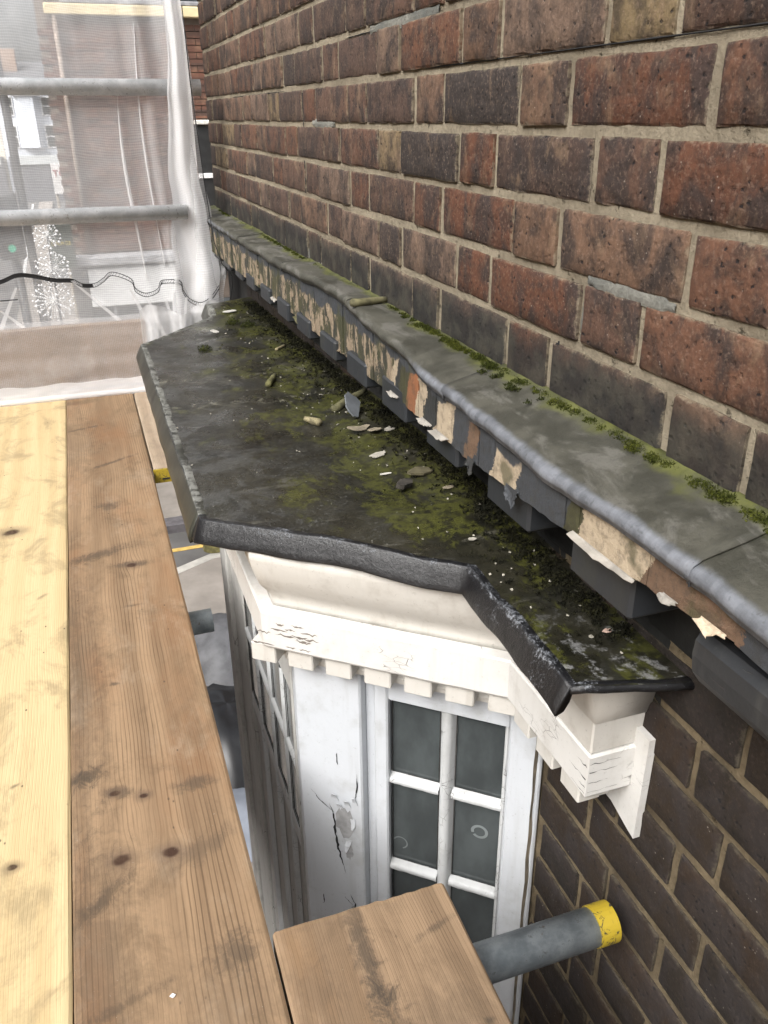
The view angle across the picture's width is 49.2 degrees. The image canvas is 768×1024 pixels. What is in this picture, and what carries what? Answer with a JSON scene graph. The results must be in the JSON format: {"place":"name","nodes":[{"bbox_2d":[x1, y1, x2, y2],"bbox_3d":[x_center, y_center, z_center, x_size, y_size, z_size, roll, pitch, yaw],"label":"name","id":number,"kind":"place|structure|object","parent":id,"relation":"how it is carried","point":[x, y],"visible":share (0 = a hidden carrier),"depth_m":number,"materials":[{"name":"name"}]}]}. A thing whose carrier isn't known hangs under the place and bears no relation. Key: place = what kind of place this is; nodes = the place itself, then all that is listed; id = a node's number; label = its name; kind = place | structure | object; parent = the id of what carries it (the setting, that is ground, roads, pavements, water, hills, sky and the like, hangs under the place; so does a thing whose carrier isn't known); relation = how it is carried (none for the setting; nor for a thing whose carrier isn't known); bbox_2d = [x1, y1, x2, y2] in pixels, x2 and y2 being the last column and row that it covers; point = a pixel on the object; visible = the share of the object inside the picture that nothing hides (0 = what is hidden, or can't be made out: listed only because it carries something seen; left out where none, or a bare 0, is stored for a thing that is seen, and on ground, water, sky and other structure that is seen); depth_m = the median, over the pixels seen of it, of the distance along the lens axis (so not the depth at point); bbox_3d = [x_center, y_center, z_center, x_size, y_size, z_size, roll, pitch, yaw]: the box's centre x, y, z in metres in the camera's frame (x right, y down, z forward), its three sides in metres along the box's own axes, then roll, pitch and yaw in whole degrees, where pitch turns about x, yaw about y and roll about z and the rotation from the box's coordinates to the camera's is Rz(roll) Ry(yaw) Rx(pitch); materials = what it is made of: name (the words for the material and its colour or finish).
{"place":"outdoors","nodes":[
{"label":"outdoors","id":0,"kind":"place"},
{"bbox_2d":[0,127,11,191],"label":"terraced building","id":1,"kind":"structure","parent":0,"point":[4,176],"depth_m":52.94,"materials":[{"name":"paint"}]},
{"bbox_2d":[0,0,41,61],"label":"sky","id":2,"kind":"structure","parent":0,"point":[28,24],"materials":[{"name":"white"}]},
{"bbox_2d":[3,201,52,399],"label":"pavement","id":3,"kind":"structure","parent":0,"point":[30,286],"depth_m":27.58,"materials":[{"name":"grey concrete"}]},
{"bbox_2d":[0,49,64,201],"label":"terraced building","id":4,"kind":"structure","parent":0,"point":[34,133],"depth_m":52.82,"materials":[{"name":"paint"}]},
{"bbox_2d":[8,96,14,115],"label":"window","id":5,"kind":"structure","parent":4,"relation":"in","point":[9,97],"depth_m":51.78,"materials":[{"name":"grey glass"}]},
{"bbox_2d":[13,125,20,148],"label":"window","id":6,"kind":"structure","parent":4,"relation":"in","point":[15,126],"depth_m":52.53,"materials":[{"name":"grey glass"}]},
{"bbox_2d":[39,96,50,115],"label":"window","id":7,"kind":"structure","parent":4,"relation":"in","point":[45,108],"depth_m":52.36,"materials":[{"name":"grey glass"}]},
{"bbox_2d":[44,125,56,147],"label":"window","id":8,"kind":"structure","parent":4,"relation":"in","point":[50,136],"depth_m":53.11,"materials":[{"name":"grey glass"}]},
{"bbox_2d":[0,204,187,225],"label":"scaffold tube","id":9,"kind":"object","parent":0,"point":[24,217],"visible":1,"depth_m":2.74,"materials":[{"name":"metal"}]},
{"bbox_2d":[0,77,200,95],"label":"scaffold tube","id":10,"kind":"object","parent":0,"point":[84,86],"visible":0.77,"depth_m":2.59,"materials":[{"name":"metal"}]},
{"bbox_2d":[0,0,232,406],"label":"debris netting","id":11,"kind":"object","parent":10,"relation":"attached to","point":[197,283],"visible":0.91,"depth_m":2.83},
{"bbox_2d":[175,259,227,280],"bbox_3d":[-0.654,-0.879,3.001,0.185,0.116,0.080,-9,27,-17],"label":"netting bundle","id":12,"kind":"object","parent":11,"relation":"attached to","point":[223,272],"visible":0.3,"depth_m":3.00,"materials":[{"name":"white plastic"}]},
{"bbox_2d":[0,201,210,566],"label":"road","id":13,"kind":"structure","parent":0,"point":[179,540],"depth_m":23.85,"materials":[{"name":"grey asphalt"}]},
{"bbox_2d":[23,204,33,279],"bbox_3d":[-14.683,-10.046,32.883,1.935,0.004,46.012,-10,27,-19],"label":"white line","id":14,"kind":"object","parent":13,"relation":"on","point":[25,262],"visible":0.17,"depth_m":31.25,"materials":[{"name":"paint"}]},
{"bbox_2d":[164,516,185,533],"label":"kerb","id":15,"kind":"structure","parent":13,"relation":"on","point":[176,524],"depth_m":10.90,"materials":[{"name":"grey concrete"}]},
{"bbox_2d":[172,544,202,551],"bbox_3d":[1.167,-0.128,11.659,8.800,0.004,0.085,-9,27,-17],"label":"yellow line","id":16,"kind":"object","parent":13,"relation":"on","point":[187,548],"depth_m":10.50,"materials":[{"name":"paint"}]},
{"bbox_2d":[177,552,219,573],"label":"kerb","id":17,"kind":"structure","parent":13,"relation":"on","point":[194,563],"depth_m":9.93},
{"bbox_2d":[203,545,219,552],"bbox_3d":[-1.995,0.293,10.200,0.441,0.322,0.315,-9,27,-17],"label":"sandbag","id":18,"kind":"object","parent":17,"relation":"on","point":[209,549],"visible":0.02,"depth_m":10.11,"materials":[{"name":"yellow fabric"}]},
{"bbox_2d":[228,269,767,1023],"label":"brick wall","id":19,"kind":"structure","parent":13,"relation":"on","point":[680,883],"depth_m":0.97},
{"bbox_2d":[136,297,694,1023],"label":"bay window","id":20,"kind":"structure","parent":19,"relation":"attached to","point":[414,711],"depth_m":1.34,"materials":[{"name":"beige paint"}]},
{"bbox_2d":[198,344,212,351],"bbox_3d":[-0.478,-0.437,2.228,0.044,0.022,0.041,3,26,8],"label":"moss lump","id":21,"kind":"object","parent":20,"relation":"on","point":[202,348],"visible":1,"depth_m":2.23,"materials":[{"name":"green plant"}]},
{"bbox_2d":[225,316,239,325],"bbox_3d":[-0.459,-0.581,2.548,0.051,0.023,0.056,-9,27,-17],"label":"moss lump","id":22,"kind":"object","parent":20,"relation":"on","point":[231,321],"visible":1,"depth_m":2.54,"materials":[{"name":"green plant"}]},
{"bbox_2d":[240,319,254,327],"bbox_3d":[-0.406,-0.564,2.506,0.051,0.023,0.056,-9,27,-17],"label":"moss lump","id":23,"kind":"object","parent":20,"relation":"on","point":[244,324],"visible":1,"depth_m":2.50,"materials":[{"name":"green plant"}]},
{"bbox_2d":[230,561,308,975],"bbox_3d":[-0.251,0.740,2.062,0.075,1.600,0.800,-9,27,-17],"label":"window frame","id":24,"kind":"structure","parent":20,"relation":"in","point":[268,695],"depth_m":1.89,"materials":[{"name":"paint"}]},
{"bbox_2d":[265,373,276,387],"bbox_3d":[-0.259,-0.303,1.920,0.016,0.016,0.077,2,25,4],"label":"twig","id":25,"kind":"object","parent":20,"relation":"on","point":[270,381],"visible":1,"depth_m":1.90,"materials":[{"name":"beige wood"}]},
{"bbox_2d":[275,344,285,350],"bbox_3d":[-0.274,-0.434,2.210,0.009,0.008,0.050,8,27,18],"label":"twig","id":26,"kind":"object","parent":20,"relation":"on","point":[280,347],"visible":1,"depth_m":2.21,"materials":[{"name":"brown wood"}]},
{"bbox_2d":[303,416,322,425],"bbox_3d":[-0.139,-0.178,1.640,0.042,0.016,0.016,19,32,36],"label":"twig","id":27,"kind":"object","parent":20,"relation":"on","point":[315,421],"visible":1,"depth_m":1.63,"materials":[{"name":"beige wood"}]},
{"bbox_2d":[208,315,474,518],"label":"moss crumbs","id":28,"kind":"object","parent":20,"relation":"on","point":[326,413],"visible":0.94,"depth_m":1.76,"materials":[{"name":"green plant"}]},
{"bbox_2d":[329,387,366,411],"bbox_3d":[-0.072,-0.232,1.739,0.019,0.027,0.113,16,30,31],"label":"twig","id":29,"kind":"object","parent":20,"relation":"on","point":[338,406],"visible":0.73,"depth_m":1.72,"materials":[{"name":"beige wood"}]},
{"bbox_2d":[344,392,359,417],"bbox_3d":[-0.061,-0.211,1.657,0.039,0.004,0.059,22,47,-34],"label":"slate chip","id":30,"kind":"object","parent":20,"relation":"on","point":[352,403],"visible":1,"depth_m":1.65,"materials":[{"name":"grey stone"}]},
{"bbox_2d":[347,424,369,430],"bbox_3d":[-0.047,-0.160,1.588,0.051,0.008,0.023,-13,28,-24],"label":"dry leaf","id":31,"kind":"object","parent":20,"relation":"on","point":[361,427],"visible":1,"depth_m":1.59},
{"bbox_2d":[367,427,381,430],"bbox_3d":[-0.018,-0.156,1.569,0.022,0.008,0.028,18,31,33],"label":"dry leaf","id":32,"kind":"object","parent":20,"relation":"on","point":[374,429],"visible":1,"depth_m":1.57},
{"bbox_2d":[370,451,385,457],"bbox_3d":[-0.010,-0.100,1.456,0.032,0.001,0.017,-20,35,-23],"label":"paint chip","id":33,"kind":"object","parent":20,"relation":"on","point":[377,454],"visible":1,"depth_m":1.46,"materials":[{"name":"white paint"}]},
{"bbox_2d":[384,426,393,430],"bbox_3d":[0.010,-0.156,1.571,0.014,0.002,0.028,30,33,31],"label":"paint chip","id":34,"kind":"object","parent":20,"relation":"on","point":[389,428],"visible":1,"depth_m":1.57,"materials":[{"name":"white paint"}]},
{"bbox_2d":[162,312,622,653],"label":"paint flecks","id":35,"kind":"object","parent":20,"relation":"on","point":[590,636],"visible":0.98,"depth_m":1.41,"materials":[{"name":"white paint"}]},
{"bbox_2d":[396,478,412,489],"bbox_3d":[0.032,-0.045,1.321,0.018,0.008,0.041,31,27,26],"label":"bark","id":36,"kind":"object","parent":20,"relation":"on","point":[403,483],"visible":1,"depth_m":1.31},
{"bbox_2d":[407,467,432,474],"bbox_3d":[0.057,-0.067,1.369,0.047,0.005,0.026,-9,32,-29],"label":"bark","id":37,"kind":"object","parent":20,"relation":"on","point":[420,471],"visible":1,"depth_m":1.36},
{"bbox_2d":[221,300,635,644],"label":"gutter dirt","id":38,"kind":"structure","parent":20,"relation":"on","point":[258,309],"depth_m":1.30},
{"bbox_2d":[442,485,453,488],"bbox_3d":[0.101,-0.039,1.311,0.021,0.001,0.010,-10,33,-28],"label":"paint chip","id":39,"kind":"object","parent":20,"relation":"on","point":[448,487],"visible":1,"depth_m":1.31,"materials":[{"name":"white paint"}]},
{"bbox_2d":[374,683,542,1023],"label":"window frame","id":40,"kind":"structure","parent":20,"relation":"in","point":[439,761],"depth_m":1.38,"materials":[{"name":"white paint"}]},
{"bbox_2d":[197,0,767,508],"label":"brick wall","id":41,"kind":"structure","parent":19,"relation":"on","point":[565,198],"depth_m":0.98,"materials":[{"name":"brown brick"}]},
{"bbox_2d":[205,205,767,740],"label":"string course","id":42,"kind":"object","parent":19,"relation":"on","point":[645,537],"visible":0.92,"depth_m":0.90,"materials":[{"name":"grey stone"}]},
{"bbox_2d":[349,296,387,306],"bbox_3d":[-0.026,-0.383,1.521,0.081,0.018,0.015,-19,31,-34],"label":"twig","id":43,"kind":"object","parent":42,"relation":"on","point":[366,301],"visible":1,"depth_m":1.51,"materials":[{"name":"brown wood"}]},
{"bbox_2d":[356,287,557,404],"bbox_3d":[0.065,-0.285,1.333,0.044,0.013,0.800,-9,27,-17],"label":"moss","id":44,"kind":"object","parent":42,"relation":"on","point":[510,386],"visible":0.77,"depth_m":1.08,"materials":[{"name":"green plant"}]},
{"bbox_2d":[219,209,767,533],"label":"moss","id":45,"kind":"object","parent":42,"relation":"on","point":[490,365],"visible":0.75,"depth_m":0.94,"materials":[{"name":"green plant"}]},
{"bbox_2d":[472,899,621,983],"bbox_3d":[-0.662,0.671,0.777,2.014,0.051,0.051,-9,27,-17],"label":"scaffold tube","id":46,"kind":"object","parent":19,"relation":"attached to","point":[543,943],"visible":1,"depth_m":1.03,"materials":[{"name":"metal"}]},
{"bbox_2d":[0,394,73,1023],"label":"scaffold board","id":47,"kind":"object","parent":46,"relation":"on","point":[36,944],"visible":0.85,"depth_m":1.34,"materials":[{"name":"beige wood"}]},
{"bbox_2d":[67,386,290,1023],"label":"scaffold board","id":48,"kind":"object","parent":46,"relation":"on","point":[166,901],"visible":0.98,"depth_m":1.20,"materials":[{"name":"brown wood"}]},
{"bbox_2d":[0,318,147,396],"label":"toe board","id":49,"kind":"object","parent":48,"relation":"on","point":[44,356],"visible":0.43,"depth_m":2.91,"materials":[{"name":"brown wood"}]},
{"bbox_2d":[273,883,511,1023],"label":"scaffold board","id":50,"kind":"object","parent":46,"relation":"on","point":[410,958],"visible":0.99,"depth_m":0.95,"materials":[{"name":"brown wood"}]},
{"bbox_2d":[50,282,181,517],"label":"pavement","id":51,"kind":"structure","parent":0,"point":[168,499],"depth_m":16.28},
{"bbox_2d":[0,191,44,396],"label":"traffic light","id":52,"kind":"object","parent":51,"relation":"on","point":[9,250],"visible":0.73,"depth_m":9.18,"materials":[{"name":"black metal"}]},
{"bbox_2d":[0,56,60,394],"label":"lamp post","id":53,"kind":"object","parent":51,"relation":"on","point":[18,176],"visible":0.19,"depth_m":9.00,"materials":[{"name":"black metal"}]},
{"bbox_2d":[32,224,74,324],"bbox_3d":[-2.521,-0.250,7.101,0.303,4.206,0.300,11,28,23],"label":"street light decoration","id":54,"kind":"object","parent":53,"relation":"attached to","point":[51,262],"visible":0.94,"depth_m":6.37,"materials":[{"name":"white metal"}]},
{"bbox_2d":[50,163,79,322],"bbox_3d":[-6.269,-5.289,17.967,0.990,4.060,0.101,-9,27,-17],"label":"letting board","id":55,"kind":"object","parent":51,"relation":"on","point":[57,179],"visible":0.3,"depth_m":17.15,"materials":[{"name":"white plastic"}]},
{"bbox_2d":[33,0,229,474],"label":"corner building","id":56,"kind":"structure","parent":51,"relation":"on","point":[91,166],"depth_m":10.59,"materials":[{"name":"beige stone"}]},
{"bbox_2d":[47,224,77,267],"bbox_3d":[-3.953,-3.400,10.602,0.217,0.562,0.553,13,29,27],"label":"hanging sign","id":57,"kind":"object","parent":56,"relation":"attached to","point":[65,248],"visible":0.86,"depth_m":10.47,"materials":[{"name":"grey paint"}]},
{"bbox_2d":[94,297,229,399],"bbox_3d":[-2.418,-2.071,12.111,3.100,2.000,0.053,-9,27,-17],"label":"shop window","id":58,"kind":"structure","parent":56,"relation":"in","point":[124,312],"depth_m":11.51,"materials":[{"name":"glass"}]},
{"bbox_2d":[194,126,215,205],"bbox_3d":[-1.847,-4.395,11.245,1.240,1.430,0.051,-9,27,-17],"label":"window","id":59,"kind":"structure","parent":56,"relation":"in","point":[203,133],"depth_m":10.98,"materials":[{"name":"black glass"}]},
{"bbox_2d":[188,608,213,634],"bbox_3d":[-1.130,0.345,1.476,1.648,0.048,0.053,-9,27,-17],"label":"scaffold tube","id":60,"kind":"object","parent":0,"point":[202,621],"visible":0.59,"depth_m":1.69,"materials":[{"name":"metal"}]},
{"bbox_2d":[178,557,253,872],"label":"pavement","id":61,"kind":"structure","parent":0,"point":[202,585],"depth_m":9.41,"materials":[{"name":"grey concrete"}]},
{"bbox_2d":[194,613,233,685],"bbox_3d":[-1.629,1.232,8.204,0.826,0.320,1.274,-9,27,-17],"label":"tarpaulin","id":62,"kind":"object","parent":61,"relation":"on","point":[213,650],"visible":0.38,"depth_m":7.86,"materials":[{"name":"grey plastic"}]},
{"bbox_2d":[207,683,244,788],"bbox_3d":[-1.305,1.746,7.059,0.872,0.394,1.320,-9,27,-17],"label":"rubbish sack","id":63,"kind":"object","parent":61,"relation":"on","point":[222,701],"visible":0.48,"depth_m":6.76,"materials":[{"name":"black plastic"}]},
{"bbox_2d":[232,788,251,861],"bbox_3d":[-1.164,2.275,6.187,0.864,0.143,0.789,-9,27,-17],"label":"plastic sheet","id":64,"kind":"object","parent":61,"relation":"on","point":[240,797],"visible":0.09,"depth_m":6.19,"materials":[{"name":"white plastic"}]},
{"bbox_3d":[-1.462,-0.058,2.331,1.655,0.048,0.048,-9,27,-17],"label":"scaffold tube","id":65,"kind":"object","parent":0,"visible":0},
{"bbox_2d":[133,385,171,482],"bbox_3d":[-0.661,-0.281,2.680,0.220,0.040,0.843,-9,27,-17],"label":"scaffold board","id":66,"kind":"object","parent":65,"relation":"on","point":[156,454],"visible":0.18,"depth_m":2.51,"materials":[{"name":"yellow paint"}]}
]}

